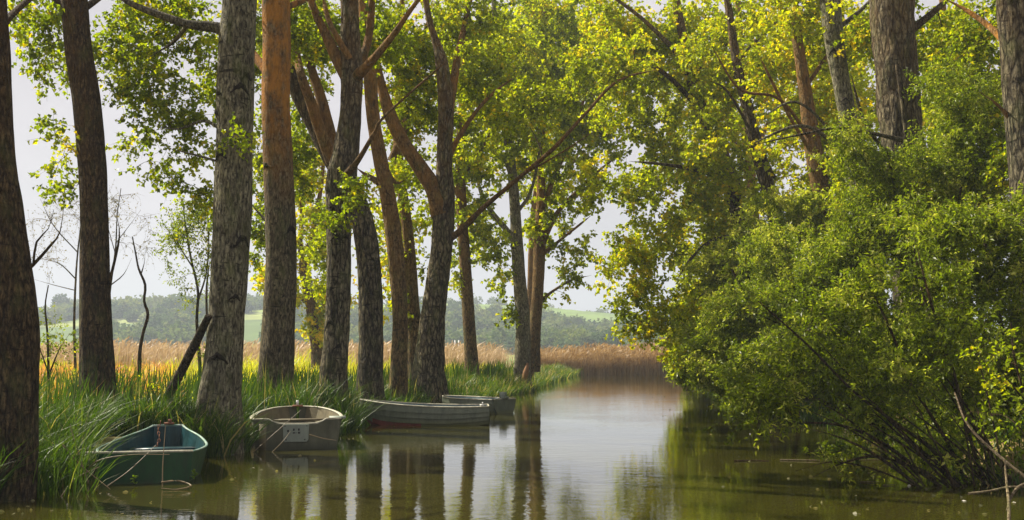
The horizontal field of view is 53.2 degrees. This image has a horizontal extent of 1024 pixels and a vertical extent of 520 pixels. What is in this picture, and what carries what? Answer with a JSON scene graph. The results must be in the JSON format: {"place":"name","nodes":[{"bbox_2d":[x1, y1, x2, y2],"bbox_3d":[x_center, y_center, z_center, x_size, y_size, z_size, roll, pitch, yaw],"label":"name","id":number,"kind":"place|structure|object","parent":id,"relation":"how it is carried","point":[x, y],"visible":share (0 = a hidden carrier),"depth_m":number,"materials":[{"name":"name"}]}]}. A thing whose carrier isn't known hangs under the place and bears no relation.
{"place":"outdoors","nodes":[
{"label":"outdoors","id":0,"kind":"place"},
{"bbox_2d":[130,475,138,485],"bbox_3d":[-4.654,2.722,12.569,0.093,0.165,0.117,0,-5,0],"label":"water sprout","id":1,"kind":"object","parent":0,"point":[133,480],"visible":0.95,"depth_m":12.57,"materials":[{"name":"green plant"}]},
{"bbox_2d":[191,469,197,478],"bbox_3d":[-3.987,2.726,12.835,0.108,0.206,0.089,4,-7,-38],"label":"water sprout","id":2,"kind":"object","parent":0,"point":[193,470],"visible":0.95,"depth_m":12.83,"materials":[{"name":"green plant"}]},
{"bbox_2d":[0,393,1014,514],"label":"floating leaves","id":3,"kind":"object","parent":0,"point":[1,510],"visible":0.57,"depth_m":11.65,"materials":[{"name":"green plant"}]},
{"bbox_2d":[7,0,1010,330],"label":"sky","id":4,"kind":"structure","parent":0,"point":[29,158],"materials":[{"name":"white"}]},
{"bbox_2d":[0,375,1023,519],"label":"water","id":5,"kind":"structure","parent":0,"point":[601,447],"depth_m":13.29,"materials":[{"name":"green liquid"}]},
{"bbox_2d":[107,445,155,486],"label":"dry stalk","id":6,"kind":"object","parent":5,"relation":"on","point":[130,469],"visible":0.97,"depth_m":12.32,"materials":[{"name":"plant"}]},
{"bbox_2d":[85,419,207,484],"bbox_3d":[-4.965,2.719,14.251,1.436,0.808,3.030,1,-5,-13],"label":"rowing boat","id":7,"kind":"object","parent":5,"relation":"on","point":[185,447],"visible":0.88,"depth_m":12.90,"materials":[{"name":"green paint"}]},
{"bbox_2d":[162,425,165,486],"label":"dry stalk","id":8,"kind":"object","parent":5,"relation":"on","point":[163,457],"visible":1,"depth_m":12.44,"materials":[{"name":"brown plant"}]},
{"bbox_2d":[161,480,191,489],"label":"dry stalk","id":9,"kind":"object","parent":5,"relation":"on","point":[177,481],"visible":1,"depth_m":12.30,"materials":[{"name":"plant"}]},
{"bbox_2d":[253,410,300,451],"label":"dry stalk","id":10,"kind":"object","parent":5,"relation":"in","point":[273,434],"visible":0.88,"depth_m":17.02,"materials":[{"name":"plant"}]},
{"bbox_2d":[250,400,345,449],"bbox_3d":[-3.917,3.049,18.654,1.643,0.860,2.709,1,-5,-11],"label":"rowing boat","id":11,"kind":"object","parent":5,"relation":"on","point":[322,422],"visible":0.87,"depth_m":17.44,"materials":[{"name":"metal"}]},
{"bbox_2d":[360,399,489,425],"bbox_3d":[-2.027,3.597,23.692,2.998,0.761,1.302,0,-5,-3],"label":"rowing boat","id":12,"kind":"object","parent":5,"relation":"on","point":[395,413],"visible":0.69,"depth_m":23.18,"materials":[{"name":"grey paint"}]},
{"bbox_2d":[442,392,515,413],"bbox_3d":[-1.085,4.103,28.870,2.378,0.791,1.262,-4,-7,40],"label":"rowing boat","id":13,"kind":"object","parent":5,"relation":"on","point":[503,402],"visible":0.57,"depth_m":28.20,"materials":[{"name":"grey paint"}]},
{"bbox_2d":[734,460,768,461],"bbox_3d":[3.617,3.031,15.443,0.547,0.026,0.047,1,-5,-7],"label":"floating stick","id":14,"kind":"object","parent":5,"relation":"on","point":[749,460],"visible":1,"depth_m":15.44,"materials":[{"name":"brown wood"}]},
{"bbox_2d":[780,459,878,460],"bbox_3d":[4.878,3.040,15.536,1.600,0.021,0.164,0,-5,-3],"label":"floating stick","id":15,"kind":"object","parent":5,"relation":"on","point":[812,460],"visible":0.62,"depth_m":15.51,"materials":[{"name":"brown wood"}]},
{"bbox_2d":[954,392,1023,477],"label":"dead branch","id":16,"kind":"object","parent":5,"relation":"on","point":[1019,472],"visible":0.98,"depth_m":11.32,"materials":[{"name":"wood"}]},
{"bbox_2d":[956,323,1023,450],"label":"elder sprig","id":17,"kind":"object","parent":5,"relation":"in","point":[1004,348],"visible":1,"depth_m":10.16,"materials":[{"name":"green plant"}]},
{"bbox_2d":[967,486,1023,494],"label":"dead branch","id":18,"kind":"object","parent":5,"relation":"on","point":[979,492],"visible":0.85,"depth_m":10.81,"materials":[{"name":"wood"}]},
{"bbox_2d":[1004,459,1010,519],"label":"dead branch","id":19,"kind":"object","parent":5,"relation":"in","point":[1008,501],"visible":1,"depth_m":10.11,"materials":[{"name":"wood"}]},
{"bbox_2d":[1006,483,1023,510],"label":"dead branch","id":20,"kind":"object","parent":19,"relation":"attached to","point":[1016,489],"visible":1,"depth_m":10.24,"materials":[{"name":"wood"}]},
{"bbox_2d":[40,304,1023,485],"bbox_3d":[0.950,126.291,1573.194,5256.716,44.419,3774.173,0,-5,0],"label":"ground","id":21,"kind":"structure","parent":0,"point":[252,325],"depth_m":424.15,"materials":[{"name":"green plant"}]},
{"bbox_2d":[0,0,64,501],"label":"poplar tree","id":22,"kind":"object","parent":21,"relation":"on","point":[19,360],"visible":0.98,"depth_m":11.45,"materials":[{"name":"brown plant"}]},
{"bbox_2d":[26,189,79,371],"bbox_3d":[-13.448,0.942,30.259,2.305,6.823,2.207,5,-7,-42],"label":"bare tree","id":23,"kind":"object","parent":21,"relation":"on","point":[74,312],"visible":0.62,"depth_m":30.09,"materials":[{"name":"green plant"}]},
{"bbox_2d":[39,285,78,381],"bbox_3d":[-8.504,1.885,18.932,1.419,2.848,1.419,0,-5,0],"label":"shrub","id":24,"kind":"object","parent":21,"relation":"on","point":[48,343],"visible":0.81,"depth_m":18.95,"materials":[{"name":"green plant"}]},
{"bbox_2d":[50,293,71,306],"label":"hill tree","id":25,"kind":"object","parent":21,"relation":"on","point":[59,299],"visible":0.45,"depth_m":558.61,"materials":[{"name":"green plant"}]},
{"bbox_2d":[11,0,165,406],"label":"poplar tree","id":26,"kind":"object","parent":21,"relation":"on","point":[82,53],"visible":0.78,"depth_m":17.66,"materials":[{"name":"brown plant"}]},
{"bbox_2d":[108,180,159,286],"bbox_3d":[-10.246,0.944,27.157,1.876,6.243,1.686,0,-5,0],"label":"bare tree","id":27,"kind":"object","parent":21,"relation":"on","point":[118,215],"visible":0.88,"depth_m":27.19,"materials":[{"name":"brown plant"}]},
{"bbox_2d":[132,236,149,372],"bbox_3d":[-9.112,1.638,24.955,0.499,4.454,0.107,0,-5,0],"label":"dead sapling","id":28,"kind":"object","parent":21,"relation":"on","point":[144,326],"visible":0.69,"depth_m":24.95,"materials":[{"name":"brown wood"}]},
{"bbox_2d":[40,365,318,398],"bbox_3d":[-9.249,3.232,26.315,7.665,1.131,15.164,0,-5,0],"label":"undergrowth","id":29,"kind":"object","parent":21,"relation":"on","point":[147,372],"visible":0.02,"depth_m":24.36,"materials":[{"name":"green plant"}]},
{"bbox_2d":[152,185,212,373],"bbox_3d":[-8.257,1.037,26.020,1.936,5.849,1.915,2,-6,-20],"label":"sapling","id":30,"kind":"object","parent":21,"relation":"on","point":[178,231],"visible":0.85,"depth_m":25.99,"materials":[{"name":"green plant"}]},
{"bbox_2d":[105,0,264,453],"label":"poplar tree","id":31,"kind":"object","parent":21,"relation":"on","point":[229,197],"visible":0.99,"depth_m":17.20,"materials":[{"name":"grey plant"}]},
{"bbox_2d":[162,314,211,400],"bbox_3d":[-5.525,1.783,17.147,1.664,1.725,0.166,-5,-7,44],"label":"leaning log","id":32,"kind":"object","parent":31,"relation":"attached to","point":[185,363],"visible":0.64,"depth_m":16.94,"materials":[{"name":"brown wood"}]},
{"bbox_2d":[39,344,454,370],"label":"tall field grass","id":33,"kind":"structure","parent":21,"relation":"on","point":[302,361],"depth_m":55.47,"materials":[{"name":"yellow plant"}]},
{"bbox_2d":[39,360,495,402],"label":"field grass","id":34,"kind":"structure","parent":21,"relation":"on","point":[190,368],"depth_m":40.62,"materials":[{"name":"yellow plant"}]},
{"bbox_2d":[206,0,330,396],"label":"poplar tree","id":35,"kind":"object","parent":21,"relation":"on","point":[279,32],"visible":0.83,"depth_m":22.40,"materials":[{"name":"brown plant"}]},
{"bbox_2d":[40,336,514,368],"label":"field reeds","id":36,"kind":"object","parent":21,"relation":"on","point":[156,352],"visible":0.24,"depth_m":60.47,"materials":[{"name":"beige plant"}]},
{"bbox_2d":[0,355,582,498],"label":"bank grass","id":37,"kind":"structure","parent":21,"relation":"on","point":[91,422],"depth_m":16.43,"materials":[{"name":"green plant"}]},
{"bbox_2d":[70,426,88,482],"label":"dry stalk","id":38,"kind":"object","parent":37,"relation":"on","point":[79,457],"visible":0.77,"depth_m":12.03,"materials":[{"name":"plant"}]},
{"bbox_2d":[62,443,109,488],"bbox_3d":[-4.996,2.416,11.986,0.780,0.507,0.030,-2,-6,22],"label":"dry stalk","id":39,"kind":"object","parent":37,"relation":"on","point":[63,445],"visible":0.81,"depth_m":11.99,"materials":[{"name":"plant"}]},
{"bbox_2d":[82,454,169,476],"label":"dry stalk","id":40,"kind":"object","parent":37,"relation":"on","point":[123,455],"visible":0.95,"depth_m":12.43,"materials":[{"name":"plant"}]},
{"bbox_2d":[213,5,385,401],"bbox_3d":[-5.978,-3.345,29.371,5.632,15.766,9.272,0,-5,0],"label":"poplar tree","id":41,"kind":"object","parent":21,"relation":"on","point":[316,116],"visible":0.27,"depth_m":26.42,"materials":[{"name":"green plant"}]},
{"bbox_2d":[249,147,402,368],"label":"poplar tree","id":42,"kind":"object","parent":21,"relation":"on","point":[314,318],"visible":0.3,"depth_m":47.75,"materials":[{"name":"green plant"}]},
{"bbox_2d":[38,292,669,349],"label":"hill woods","id":43,"kind":"object","parent":21,"relation":"on","point":[168,322],"visible":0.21,"depth_m":416.22,"materials":[{"name":"green plant"}]},
{"bbox_2d":[290,0,451,409],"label":"poplar tree","id":44,"kind":"object","parent":21,"relation":"on","point":[346,40],"visible":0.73,"depth_m":23.57,"materials":[{"name":"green plant"}]},
{"bbox_2d":[299,0,442,401],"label":"poplar tree","id":45,"kind":"object","parent":21,"relation":"on","point":[389,180],"visible":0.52,"depth_m":29.44,"materials":[{"name":"brown plant"}]},
{"bbox_2d":[363,0,456,380],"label":"poplar tree","id":46,"kind":"object","parent":21,"relation":"on","point":[413,302],"visible":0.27,"depth_m":33.46,"materials":[{"name":"brown plant"}]},
{"bbox_2d":[426,6,519,376],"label":"poplar tree","id":47,"kind":"object","parent":21,"relation":"on","point":[468,162],"visible":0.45,"depth_m":41.97,"materials":[{"name":"green plant"}]},
{"bbox_2d":[461,0,554,390],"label":"poplar tree","id":48,"kind":"object","parent":21,"relation":"on","point":[520,316],"visible":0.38,"depth_m":45.66,"materials":[{"name":"green plant"}]},
{"bbox_2d":[363,0,658,403],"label":"poplar tree","id":49,"kind":"object","parent":21,"relation":"on","point":[450,24],"visible":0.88,"depth_m":31.22,"materials":[{"name":"green plant"}]},
{"bbox_2d":[475,0,619,313],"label":"poplar tree","id":50,"kind":"object","parent":21,"relation":"on","point":[533,206],"visible":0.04,"depth_m":62.10,"materials":[{"name":"green plant"}]},
{"bbox_2d":[509,0,625,382],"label":"poplar tree","id":51,"kind":"object","parent":21,"relation":"on","point":[546,217],"visible":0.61,"depth_m":47.54,"materials":[{"name":"green plant"}]},
{"bbox_2d":[485,321,669,354],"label":"valley woods","id":52,"kind":"object","parent":21,"relation":"on","point":[567,337],"visible":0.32,"depth_m":294.13,"materials":[{"name":"green plant"}]},
{"bbox_2d":[540,337,673,374],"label":"canal reeds","id":53,"kind":"object","parent":21,"relation":"on","point":[601,359],"visible":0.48,"depth_m":82.54,"materials":[{"name":"beige plant"}]},
{"bbox_2d":[567,0,780,398],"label":"leaning poplar","id":54,"kind":"object","parent":21,"relation":"on","point":[646,31],"visible":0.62,"depth_m":34.26,"materials":[{"name":"green plant"}]},
{"bbox_2d":[657,296,763,394],"bbox_3d":[7.760,2.844,36.435,5.205,4.983,3.282,3,-6,-30],"label":"willow bush","id":55,"kind":"object","parent":21,"relation":"on","point":[680,381],"visible":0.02,"depth_m":35.81,"materials":[{"name":"green plant"}]},
{"bbox_2d":[651,1,787,306],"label":"tree","id":56,"kind":"object","parent":21,"relation":"on","point":[691,133],"visible":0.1,"depth_m":51.85,"materials":[{"name":"green plant"}]},
{"bbox_2d":[643,0,808,333],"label":"leaning poplar","id":57,"kind":"object","parent":21,"relation":"on","point":[704,160],"visible":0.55,"depth_m":32.33,"materials":[{"name":"green plant"}]},
{"bbox_2d":[669,147,846,395],"bbox_3d":[7.477,0.625,27.998,6.138,7.840,2.978,0,-5,0],"label":"willow bush","id":58,"kind":"object","parent":21,"relation":"on","point":[720,263],"visible":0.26,"depth_m":27.80,"materials":[{"name":"green plant"}]},
{"bbox_2d":[680,212,852,419],"bbox_3d":[6.651,1.569,25.225,5.490,5.444,2.832,3,-6,-27],"label":"willow bush","id":59,"kind":"object","parent":21,"relation":"on","point":[707,344],"visible":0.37,"depth_m":24.67,"materials":[{"name":"green plant"}]},
{"bbox_2d":[706,0,868,322],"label":"leaning poplar","id":60,"kind":"object","parent":21,"relation":"on","point":[799,68],"visible":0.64,"depth_m":29.41,"materials":[{"name":"green plant"}]},
{"bbox_2d":[702,203,932,441],"bbox_3d":[5.930,1.319,18.532,4.649,4.708,2.587,2,-6,-21],"label":"willow bush","id":61,"kind":"object","parent":21,"relation":"on","point":[850,244],"visible":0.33,"depth_m":18.29,"materials":[{"name":"green plant"}]},
{"bbox_2d":[749,0,889,341],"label":"leaning poplar","id":62,"kind":"object","parent":21,"relation":"on","point":[828,14],"visible":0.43,"depth_m":26.24,"materials":[{"name":"green plant"}]},
{"bbox_2d":[771,0,890,258],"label":"tree","id":63,"kind":"object","parent":21,"relation":"on","point":[867,78],"visible":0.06,"depth_m":39.38,"materials":[{"name":"green plant"}]},
{"bbox_2d":[703,212,1016,487],"bbox_3d":[4.468,1.264,13.143,3.996,3.836,2.311,0,-5,0],"label":"willow bush","id":64,"kind":"object","parent":21,"relation":"on","point":[861,357],"visible":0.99,"depth_m":13.09,"materials":[{"name":"green plant"}]},
{"bbox_2d":[750,0,999,406],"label":"leaning poplar","id":65,"kind":"object","parent":21,"relation":"on","point":[894,42],"visible":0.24,"depth_m":21.70,"materials":[{"name":"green plant"}]},
{"bbox_2d":[786,44,1009,409],"bbox_3d":[7.816,-0.196,19.549,5.142,7.910,2.435,0,-5,0],"label":"willow bush","id":66,"kind":"object","parent":21,"relation":"on","point":[926,163],"visible":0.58,"depth_m":19.50,"materials":[{"name":"green plant"}]},
{"bbox_2d":[773,390,1023,491],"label":"shore grass","id":67,"kind":"structure","parent":21,"relation":"on","point":[804,414],"depth_m":14.34,"materials":[{"name":"green plant"}]},
{"bbox_2d":[784,299,1023,472],"bbox_3d":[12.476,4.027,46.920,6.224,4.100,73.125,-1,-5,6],"label":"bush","id":68,"kind":"object","parent":21,"relation":"on","point":[1000,410],"depth_m":14.05,"materials":[{"name":"green plant"}]},
{"bbox_2d":[871,179,1023,460],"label":"willow bush","id":69,"kind":"object","parent":21,"relation":"on","point":[968,227],"visible":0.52,"depth_m":14.85,"materials":[{"name":"green plant"}]},
{"bbox_2d":[917,0,1010,323],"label":"tree","id":70,"kind":"object","parent":21,"relation":"on","point":[997,72],"visible":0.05,"depth_m":33.82,"materials":[{"name":"green plant"}]},
{"bbox_2d":[914,0,1023,348],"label":"leaning poplar","id":71,"kind":"object","parent":21,"relation":"on","point":[1005,28],"visible":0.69,"depth_m":18.55,"materials":[{"name":"green plant"}]}
]}

